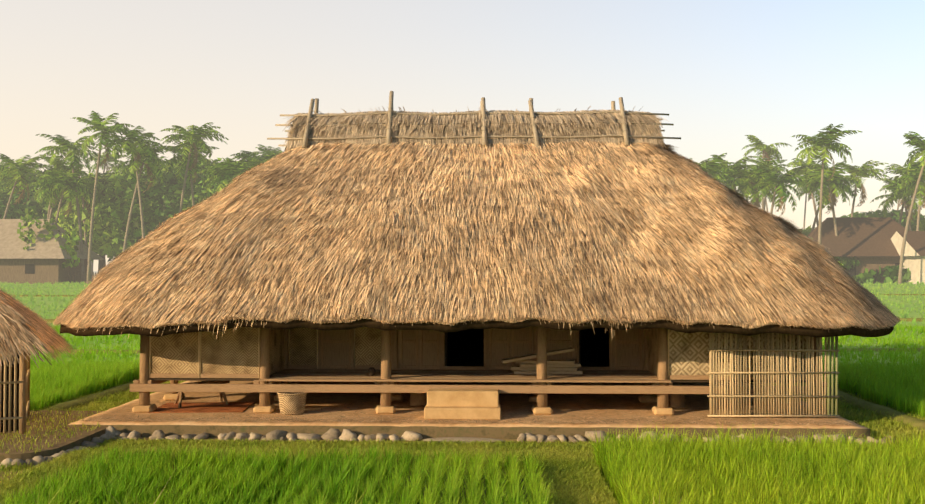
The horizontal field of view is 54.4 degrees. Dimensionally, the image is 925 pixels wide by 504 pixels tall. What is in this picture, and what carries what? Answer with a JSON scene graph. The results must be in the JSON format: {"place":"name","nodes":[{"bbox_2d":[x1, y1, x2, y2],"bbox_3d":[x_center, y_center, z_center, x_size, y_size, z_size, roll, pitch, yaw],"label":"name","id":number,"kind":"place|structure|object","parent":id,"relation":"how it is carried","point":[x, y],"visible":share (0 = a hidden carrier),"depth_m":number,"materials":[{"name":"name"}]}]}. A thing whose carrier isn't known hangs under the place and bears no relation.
{"place":"outdoors","nodes":[
{"label":"outdoors","id":0,"kind":"place"},
{"bbox_2d":[0,348,29,433],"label":"hut walls","id":1,"kind":"structure","parent":0,"point":[14,396],"depth_m":16.49,"materials":[{"name":"brown wood"}]},
{"bbox_2d":[0,288,82,369],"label":"thatched roof","id":2,"kind":"structure","parent":1,"relation":"on","point":[16,335],"depth_m":16.49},
{"bbox_2d":[0,459,30,471],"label":"grass","id":3,"kind":"structure","parent":0,"point":[16,466],"depth_m":14.38,"materials":[{"name":"green plant"}]},
{"bbox_2d":[0,463,40,482],"bbox_3d":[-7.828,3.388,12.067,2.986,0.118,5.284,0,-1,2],"label":"verge grass","id":4,"kind":"structure","parent":0,"point":[8,472],"depth_m":14.09,"materials":[{"name":"green plant"}]},
{"bbox_2d":[0,281,92,324],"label":"rice field","id":5,"kind":"structure","parent":0,"point":[56,298],"depth_m":62.74,"materials":[{"name":"green plant"}]},
{"bbox_2d":[0,410,107,463],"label":"earth hut pad","id":6,"kind":"object","parent":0,"point":[79,437],"visible":0.36,"depth_m":16.24,"materials":[{"name":"brown soil"}]},
{"bbox_2d":[0,409,103,453],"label":"grass","id":7,"kind":"structure","parent":6,"relation":"on","point":[28,432],"depth_m":16.72,"materials":[{"name":"green plant"}]},
{"bbox_2d":[30,356,139,409],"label":"rice field","id":8,"kind":"structure","parent":0,"point":[54,382],"depth_m":23.60,"materials":[{"name":"green plant"}]},
{"bbox_2d":[30,324,139,362],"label":"rice field","id":9,"kind":"structure","parent":0,"point":[108,342],"depth_m":31.88,"materials":[{"name":"green plant"}]},
{"bbox_2d":[158,475,527,503],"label":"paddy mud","id":10,"kind":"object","parent":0,"point":[483,482],"depth_m":13.12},
{"bbox_2d":[0,472,88,503],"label":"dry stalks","id":11,"kind":"object","parent":10,"relation":"on","point":[49,493],"visible":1,"depth_m":9.86,"materials":[{"name":"green plant"}]},
{"bbox_2d":[0,440,560,503],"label":"rice paddy","id":12,"kind":"structure","parent":10,"relation":"on","point":[207,479],"depth_m":12.31,"materials":[{"name":"green plant"}]},
{"bbox_2d":[317,478,369,503],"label":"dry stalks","id":13,"kind":"object","parent":10,"relation":"on","point":[356,496],"visible":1,"depth_m":9.68,"materials":[{"name":"green plant"}]},
{"bbox_2d":[1,437,891,471],"bbox_3d":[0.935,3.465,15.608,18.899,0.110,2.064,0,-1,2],"label":"yard grass","id":14,"kind":"structure","parent":0,"point":[541,446],"depth_m":16.23,"materials":[{"name":"green plant"}]},
{"bbox_2d":[423,437,504,442],"bbox_3d":[0.030,3.508,16.729,1.539,0.101,0.404,0,-1,2],"label":"stepping stone","id":15,"kind":"object","parent":14,"relation":"on","point":[463,439],"visible":0.56,"depth_m":16.65,"materials":[{"name":"grey stone"}]},
{"bbox_2d":[0,0,924,270],"label":"sky","id":16,"kind":"structure","parent":0,"point":[723,72],"materials":[{"name":"white"}]},
{"bbox_2d":[9,294,924,496],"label":"earth bund","id":17,"kind":"structure","parent":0,"point":[83,400],"depth_m":20.73,"materials":[{"name":"soil"}]},
{"bbox_2d":[0,451,118,503],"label":"bund grass","id":18,"kind":"structure","parent":17,"relation":"on","point":[35,474],"depth_m":13.18,"materials":[{"name":"green plant"}]},
{"bbox_2d":[50,445,597,468],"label":"bund grass","id":19,"kind":"structure","parent":17,"relation":"on","point":[558,456],"depth_m":14.57,"materials":[{"name":"green plant"}]},
{"bbox_2d":[536,457,619,503],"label":"grass path","id":20,"kind":"structure","parent":17,"relation":"on","point":[592,486],"depth_m":12.63,"materials":[{"name":"green plant"}]},
{"bbox_2d":[149,326,812,379],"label":"house walls","id":21,"kind":"structure","parent":0,"point":[231,353],"depth_m":20.05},
{"bbox_2d":[822,321,924,365],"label":"rice field","id":22,"kind":"structure","parent":0,"point":[902,357],"depth_m":32.51,"materials":[{"name":"green plant"}]},
{"bbox_2d":[822,281,924,366],"bbox_3d":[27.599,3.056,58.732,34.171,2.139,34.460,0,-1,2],"label":"rice field","id":23,"kind":"structure","parent":0,"point":[903,313],"depth_m":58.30,"materials":[{"name":"green plant"}]},
{"bbox_2d":[823,359,924,417],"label":"rice field","id":24,"kind":"structure","parent":0,"point":[899,386],"depth_m":22.66,"materials":[{"name":"green plant"}]},
{"bbox_3d":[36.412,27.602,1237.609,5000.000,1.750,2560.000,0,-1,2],"label":"ground","id":25,"kind":"structure","parent":0,"visible":0},
{"bbox_2d":[17,208,80,282],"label":"young tree","id":26,"kind":"object","parent":25,"relation":"on","point":[73,241],"depth_m":78.06,"materials":[{"name":"green plant"}]},
{"bbox_2d":[0,430,121,467],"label":"hut pad stones","id":27,"kind":"object","parent":25,"relation":"on","point":[35,460],"visible":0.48,"depth_m":14.93,"materials":[{"name":"grey stone"}]},
{"bbox_2d":[0,284,139,363],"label":"rice plants","id":28,"kind":"object","parent":25,"relation":"on","point":[37,309],"depth_m":52.52,"materials":[{"name":"green plant"}]},
{"bbox_2d":[66,272,95,283],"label":"bamboo fence","id":29,"kind":"object","parent":25,"relation":"on","point":[78,275],"visible":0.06,"depth_m":78.73,"materials":[{"name":"wood"}]},
{"bbox_2d":[98,239,105,270],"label":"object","id":30,"kind":"object","parent":25,"relation":"on","point":[101,263],"depth_m":89.29,"materials":[{"name":"plant"}]},
{"bbox_2d":[0,155,924,261],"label":"tree foliage","id":31,"kind":"object","parent":30,"relation":"attached to","point":[111,216],"visible":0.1,"depth_m":84.57,"materials":[{"name":"green plant"}]},
{"bbox_2d":[0,163,924,269],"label":"tree foliage","id":32,"kind":"object","parent":30,"relation":"on","point":[167,194],"visible":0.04,"depth_m":86.42,"materials":[{"name":"green plant"}]},
{"bbox_2d":[37,377,184,417],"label":"field edge grass","id":33,"kind":"structure","parent":25,"relation":"on","point":[115,399],"depth_m":21.15,"materials":[{"name":"green plant"}]},
{"bbox_2d":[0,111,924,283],"bbox_3d":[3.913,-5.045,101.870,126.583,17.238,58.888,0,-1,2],"label":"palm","id":34,"kind":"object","parent":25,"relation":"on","point":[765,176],"depth_m":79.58,"materials":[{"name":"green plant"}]},
{"bbox_2d":[12,135,924,223],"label":"dry palm fronds","id":35,"kind":"object","parent":34,"relation":"on","point":[196,155],"visible":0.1,"depth_m":80.06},
{"bbox_2d":[0,217,924,284],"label":"village houses","id":36,"kind":"structure","parent":25,"relation":"on","point":[873,243],"depth_m":78.16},
{"bbox_2d":[68,381,871,439],"bbox_3d":[0.172,3.528,22.537,15.398,0.306,11.050,0,-1,2],"label":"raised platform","id":37,"kind":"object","parent":25,"relation":"on","point":[501,429],"visible":0.33,"depth_m":17.61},
{"bbox_2d":[148,402,253,412],"bbox_3d":[-5.507,3.299,19.109,1.900,0.012,1.350,0,-1,-2],"label":"reed mat","id":38,"kind":"object","parent":37,"relation":"on","point":[195,407],"visible":0.93,"depth_m":19.04,"materials":[{"name":"brown wicker"}]},
{"bbox_2d":[174,380,229,407],"bbox_3d":[-5.664,3.050,19.535,1.180,0.575,0.647,1,-1,-26],"label":"wooden bench","id":39,"kind":"object","parent":38,"relation":"on","point":[180,396],"visible":0.46,"depth_m":19.53,"materials":[{"name":"brown wood"}]},
{"bbox_2d":[277,392,306,414],"bbox_3d":[-3.478,3.076,18.382,0.628,0.440,0.628,0,-1,2],"label":"woven basket","id":40,"kind":"object","parent":37,"relation":"on","point":[290,403],"visible":0.88,"depth_m":18.16,"materials":[{"name":"beige wicker"}]},
{"bbox_2d":[410,393,426,406],"bbox_3d":[-0.946,3.137,19.426,0.390,0.360,0.400,0,-1,2],"label":"wood stump","id":41,"kind":"object","parent":37,"relation":"on","point":[418,399],"visible":0.65,"depth_m":19.26,"materials":[{"name":"brown wood"}]},
{"bbox_2d":[424,389,500,419],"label":"entrance steps","id":42,"kind":"structure","parent":37,"relation":"on","point":[463,404],"depth_m":17.77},
{"bbox_2d":[77,400,858,424],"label":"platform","id":43,"kind":"structure","parent":37,"relation":"on","point":[670,420],"depth_m":17.57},
{"bbox_2d":[130,327,830,415],"bbox_3d":[0.418,1.557,22.420,14.250,3.662,8.426,0,-1,2],"label":"house frame","id":44,"kind":"object","parent":37,"relation":"on","point":[144,385],"visible":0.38,"depth_m":18.33,"materials":[{"name":"brown wood"}]},
{"bbox_2d":[60,146,893,336],"bbox_3d":[0.294,-0.429,22.463,17.852,4.444,10.650,0,-1,2],"label":"thatch roof","id":45,"kind":"object","parent":44,"relation":"on","point":[659,323],"visible":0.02,"depth_m":17.13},
{"bbox_2d":[68,298,838,338],"bbox_3d":[0.321,1.289,22.170,18.011,0.933,10.396,0,-1,2],"label":"roof eave fringe","id":46,"kind":"object","parent":45,"relation":"on","point":[361,318],"depth_m":17.19,"materials":[{"name":"plant"}]},
{"bbox_2d":[267,91,680,147],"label":"ridge poles","id":47,"kind":"object","parent":45,"relation":"on","point":[484,136],"visible":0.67,"depth_m":22.01,"materials":[{"name":"brown wood"}]},
{"bbox_2d":[283,105,667,150],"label":"thatched roof ridge","id":48,"kind":"structure","parent":45,"relation":"on","point":[469,128],"depth_m":21.98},
{"bbox_2d":[53,140,900,329],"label":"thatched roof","id":49,"kind":"structure","parent":45,"relation":"on","point":[399,232],"depth_m":18.43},
{"bbox_2d":[150,347,810,382],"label":"house floorboards","id":50,"kind":"object","parent":44,"relation":"on","point":[474,356],"visible":0.33,"depth_m":19.00,"materials":[{"name":"brown wood"}]},
{"bbox_2d":[368,367,374,375],"bbox_3d":[-1.910,2.523,18.967,0.150,0.170,0.150,0,-1,2],"label":"clay pot","id":51,"kind":"object","parent":50,"relation":"on","point":[371,372],"visible":1,"depth_m":18.91,"materials":[{"name":"brown ceramic"}]},
{"bbox_2d":[501,347,582,373],"bbox_3d":[1.688,2.324,19.168,1.739,0.564,0.704,0,-1,2],"label":"plank stack","id":52,"kind":"object","parent":50,"relation":"on","point":[527,364],"visible":0.88,"depth_m":19.16,"materials":[{"name":"brown wood"}]},
{"bbox_2d":[670,394,684,407],"bbox_3d":[4.602,3.164,19.260,0.320,0.300,0.320,0,-1,2],"label":"wood stump","id":53,"kind":"object","parent":37,"relation":"on","point":[677,400],"visible":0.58,"depth_m":19.13,"materials":[{"name":"brown wood"}]},
{"bbox_2d":[707,333,839,416],"bbox_3d":[6.149,2.316,17.815,2.600,1.898,0.130,0,-1,2],"label":"bamboo screen","id":54,"kind":"object","parent":37,"relation":"on","point":[714,373],"visible":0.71,"depth_m":17.79,"materials":[{"name":"beige wood"}]},
{"bbox_2d":[105,426,894,443],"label":"plinth stones","id":55,"kind":"object","parent":25,"relation":"on","point":[330,434],"visible":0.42,"depth_m":16.86,"materials":[{"name":"grey stone"}]},
{"bbox_2d":[774,383,924,448],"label":"field edge grass","id":56,"kind":"structure","parent":25,"relation":"on","point":[888,427],"depth_m":18.43,"materials":[{"name":"green plant"}]},
{"bbox_2d":[852,265,910,283],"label":"hedge foliage","id":57,"kind":"object","parent":25,"relation":"on","point":[890,273],"visible":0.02,"depth_m":77.38,"materials":[{"name":"green plant"}]},
{"bbox_2d":[838,387,924,419],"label":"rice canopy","id":58,"kind":"object","parent":25,"relation":"on","point":[886,404],"depth_m":21.10,"materials":[{"name":"green plant"}]},
{"label":"paddy mud","id":59,"kind":"object","parent":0,"visible":0},
{"bbox_2d":[586,421,924,503],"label":"rice paddy","id":60,"kind":"structure","parent":59,"relation":"on","point":[724,470],"depth_m":12.27,"materials":[{"name":"green plant"}]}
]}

